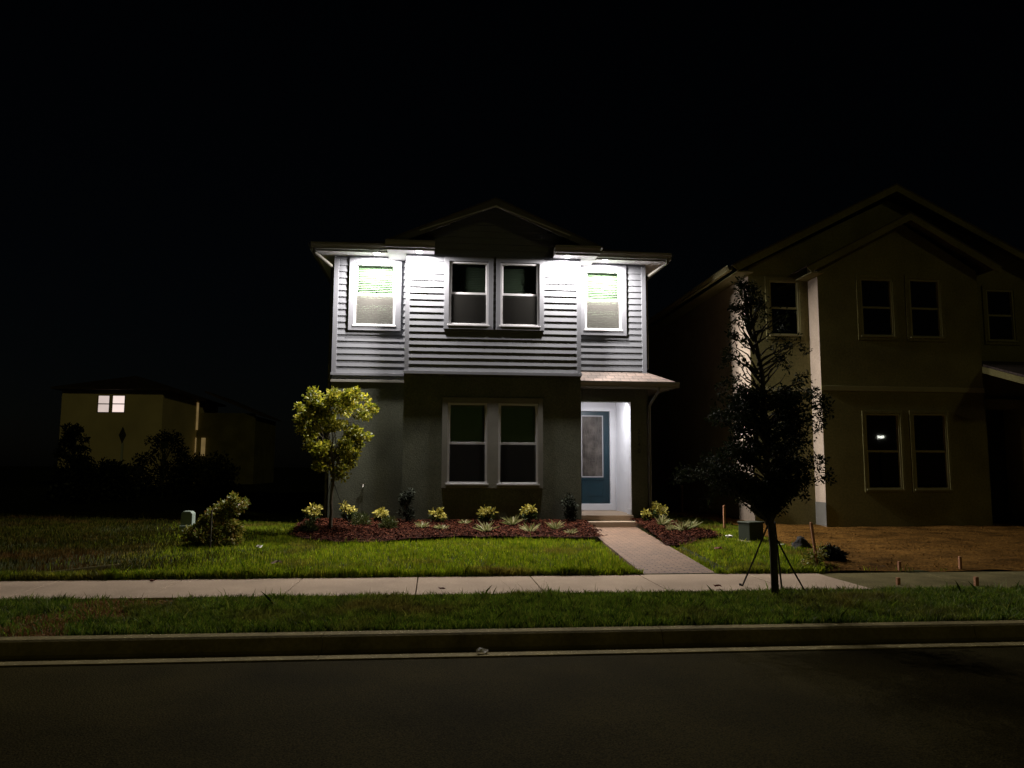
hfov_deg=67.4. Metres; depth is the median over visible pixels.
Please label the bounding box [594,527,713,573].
path
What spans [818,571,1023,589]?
sandy pavement
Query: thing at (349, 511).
gold shrub
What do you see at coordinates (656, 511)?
gold shrub
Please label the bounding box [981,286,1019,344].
window
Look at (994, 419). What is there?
door
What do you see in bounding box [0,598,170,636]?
dead grass
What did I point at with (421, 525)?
spiky plant
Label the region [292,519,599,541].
mulch bed
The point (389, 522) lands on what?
grass mound
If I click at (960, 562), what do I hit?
wooden stake
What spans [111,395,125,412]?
window
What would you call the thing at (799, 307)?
window
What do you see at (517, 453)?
window
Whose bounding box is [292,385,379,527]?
lime tree
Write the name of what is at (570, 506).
column shrub
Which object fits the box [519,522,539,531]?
spiky plant
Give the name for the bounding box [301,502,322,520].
gold shrub
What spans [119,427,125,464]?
road sign
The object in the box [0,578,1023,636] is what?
verge grass
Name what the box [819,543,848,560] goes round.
dark clump
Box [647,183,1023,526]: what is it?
neighbour house
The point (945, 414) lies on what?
window
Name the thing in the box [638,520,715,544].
mulch bed
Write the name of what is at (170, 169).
sky
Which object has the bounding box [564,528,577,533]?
spiky plant
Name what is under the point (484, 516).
gold shrub
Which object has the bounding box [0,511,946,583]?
lawn grass
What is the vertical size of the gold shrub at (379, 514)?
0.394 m
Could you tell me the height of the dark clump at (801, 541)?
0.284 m
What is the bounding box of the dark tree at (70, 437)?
[44,422,91,499]
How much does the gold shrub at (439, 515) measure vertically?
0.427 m
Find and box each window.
[97,395,109,412]
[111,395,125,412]
[348,256,401,330]
[444,255,492,329]
[446,403,487,484]
[496,257,543,330]
[497,403,539,484]
[581,264,626,335]
[765,276,804,339]
[855,274,898,340]
[861,410,905,491]
[904,275,946,341]
[909,410,953,491]
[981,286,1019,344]
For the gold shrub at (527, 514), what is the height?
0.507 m
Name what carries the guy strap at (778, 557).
attached to the ground at (288, 489)
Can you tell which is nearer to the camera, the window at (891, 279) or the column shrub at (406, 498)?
the column shrub at (406, 498)
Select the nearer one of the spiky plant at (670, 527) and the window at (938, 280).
the spiky plant at (670, 527)
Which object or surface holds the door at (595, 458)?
in the house at (493, 352)
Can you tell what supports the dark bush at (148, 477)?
on the ground at (288, 489)
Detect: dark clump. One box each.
[792,536,810,548]
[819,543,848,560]
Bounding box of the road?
[0,646,1023,767]
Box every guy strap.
[318,481,331,524]
[334,484,349,525]
[739,526,766,585]
[774,522,782,587]
[776,537,807,591]
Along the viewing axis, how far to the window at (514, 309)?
18.08 m
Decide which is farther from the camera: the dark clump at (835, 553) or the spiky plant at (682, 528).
the spiky plant at (682, 528)
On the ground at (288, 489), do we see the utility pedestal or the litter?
the utility pedestal
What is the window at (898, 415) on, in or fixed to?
in the neighbour house at (907, 320)
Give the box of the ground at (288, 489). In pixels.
[0,466,1016,636]
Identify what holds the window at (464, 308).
in the house at (493, 352)
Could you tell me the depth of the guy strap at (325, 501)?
16.01 m
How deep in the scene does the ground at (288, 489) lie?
27.39 m
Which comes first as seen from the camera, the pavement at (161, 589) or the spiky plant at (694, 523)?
the pavement at (161, 589)
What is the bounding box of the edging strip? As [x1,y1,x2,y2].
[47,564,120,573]
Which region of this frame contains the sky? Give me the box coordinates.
[0,0,1023,467]
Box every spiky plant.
[414,521,429,527]
[431,523,448,528]
[458,519,472,523]
[473,521,498,531]
[500,515,523,524]
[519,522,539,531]
[545,520,565,529]
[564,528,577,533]
[654,514,674,524]
[665,524,674,530]
[668,519,697,530]
[682,518,701,527]
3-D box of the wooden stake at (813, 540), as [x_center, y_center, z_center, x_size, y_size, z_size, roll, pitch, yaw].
[4.352,2.373,11.040,0.118,0.760,0.041,0,-6,6]
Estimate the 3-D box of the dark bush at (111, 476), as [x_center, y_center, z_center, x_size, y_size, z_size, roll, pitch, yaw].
[-15.418,3.710,28.482,3.302,2.061,3.318,-4,-7,32]
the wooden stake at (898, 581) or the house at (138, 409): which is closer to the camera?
the wooden stake at (898, 581)
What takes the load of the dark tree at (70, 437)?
on the ground at (288, 489)
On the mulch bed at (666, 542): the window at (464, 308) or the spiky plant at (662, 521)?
the spiky plant at (662, 521)
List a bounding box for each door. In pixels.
[581,411,609,503]
[986,411,1009,521]
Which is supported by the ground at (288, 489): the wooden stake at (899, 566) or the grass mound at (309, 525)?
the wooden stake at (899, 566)
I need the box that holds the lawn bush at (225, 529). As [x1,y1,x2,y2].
[179,490,250,546]
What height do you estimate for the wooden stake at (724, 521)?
0.660 m
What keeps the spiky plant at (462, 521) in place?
on the mulch bed at (477, 535)
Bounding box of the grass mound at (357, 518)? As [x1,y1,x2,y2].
[349,511,371,525]
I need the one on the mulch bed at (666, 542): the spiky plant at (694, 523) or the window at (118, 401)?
the spiky plant at (694, 523)
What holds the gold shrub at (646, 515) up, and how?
on the mulch bed at (666, 542)
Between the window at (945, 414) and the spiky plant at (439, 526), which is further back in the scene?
the window at (945, 414)
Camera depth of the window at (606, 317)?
18.90 m
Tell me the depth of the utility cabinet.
14.65 m
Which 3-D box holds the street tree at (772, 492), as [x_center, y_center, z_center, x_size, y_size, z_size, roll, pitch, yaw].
[2.840,0.638,9.052,1.869,3.869,0.952,0,-6,-1]
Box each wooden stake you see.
[209,510,212,548]
[723,505,725,528]
[809,522,818,565]
[896,577,900,584]
[897,561,901,570]
[958,556,961,568]
[973,577,978,585]
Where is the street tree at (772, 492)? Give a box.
[668,275,836,596]
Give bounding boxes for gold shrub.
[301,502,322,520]
[338,499,357,520]
[372,507,389,520]
[428,507,446,522]
[476,504,497,521]
[519,503,537,523]
[640,508,652,520]
[649,501,668,518]
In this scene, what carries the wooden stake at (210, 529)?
on the ground at (288, 489)
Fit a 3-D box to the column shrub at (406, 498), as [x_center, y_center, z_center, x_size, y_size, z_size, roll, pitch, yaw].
[-2.355,2.697,17.074,0.453,0.841,0.390,1,-6,-6]
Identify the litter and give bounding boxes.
[476,647,487,652]
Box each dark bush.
[48,457,147,503]
[129,429,198,495]
[163,450,243,497]
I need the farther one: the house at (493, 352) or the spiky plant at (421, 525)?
the house at (493, 352)
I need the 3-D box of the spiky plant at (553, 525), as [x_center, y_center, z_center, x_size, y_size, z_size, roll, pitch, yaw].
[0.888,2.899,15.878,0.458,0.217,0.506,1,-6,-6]
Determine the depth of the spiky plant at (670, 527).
15.74 m
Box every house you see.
[51,376,280,484]
[308,197,679,527]
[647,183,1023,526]
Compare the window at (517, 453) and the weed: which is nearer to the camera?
the weed
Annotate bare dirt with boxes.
[648,502,1023,571]
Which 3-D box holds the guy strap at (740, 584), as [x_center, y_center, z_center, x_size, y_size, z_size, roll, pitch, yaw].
[2.916,2.086,9.222,0.027,0.986,0.729,2,-6,-14]
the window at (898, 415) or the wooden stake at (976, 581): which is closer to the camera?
the wooden stake at (976, 581)
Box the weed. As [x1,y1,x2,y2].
[800,541,829,566]
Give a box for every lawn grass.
[0,510,340,578]
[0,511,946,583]
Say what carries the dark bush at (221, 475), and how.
on the ground at (288, 489)
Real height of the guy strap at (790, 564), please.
0.786 m
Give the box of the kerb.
[0,620,1023,666]
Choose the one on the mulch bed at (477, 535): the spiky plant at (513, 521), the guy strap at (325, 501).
the spiky plant at (513, 521)
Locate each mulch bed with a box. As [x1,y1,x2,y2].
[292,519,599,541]
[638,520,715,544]
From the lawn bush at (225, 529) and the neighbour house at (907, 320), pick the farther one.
the neighbour house at (907, 320)
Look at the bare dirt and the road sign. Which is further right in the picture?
the bare dirt
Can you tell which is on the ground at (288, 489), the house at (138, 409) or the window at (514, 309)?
the house at (138, 409)
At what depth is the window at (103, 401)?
50.41 m
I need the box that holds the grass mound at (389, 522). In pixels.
[378,515,399,528]
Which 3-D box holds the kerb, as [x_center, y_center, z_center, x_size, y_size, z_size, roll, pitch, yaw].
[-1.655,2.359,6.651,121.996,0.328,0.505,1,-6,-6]
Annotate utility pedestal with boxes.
[179,511,195,530]
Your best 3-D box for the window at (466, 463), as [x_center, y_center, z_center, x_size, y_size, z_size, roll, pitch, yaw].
[-1.030,1.377,17.681,0.973,1.879,0.190,1,-6,-6]
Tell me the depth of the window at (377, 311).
18.35 m
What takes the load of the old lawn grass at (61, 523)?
on the ground at (288, 489)
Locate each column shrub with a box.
[396,488,415,521]
[560,492,578,522]
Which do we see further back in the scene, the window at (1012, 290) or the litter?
the window at (1012, 290)
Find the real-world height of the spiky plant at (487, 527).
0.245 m
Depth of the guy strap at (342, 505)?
16.04 m
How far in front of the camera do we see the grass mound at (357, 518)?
16.38 m
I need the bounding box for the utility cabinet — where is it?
[737,521,763,542]
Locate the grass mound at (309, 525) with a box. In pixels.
[297,519,319,532]
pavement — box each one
[0,573,869,601]
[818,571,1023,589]

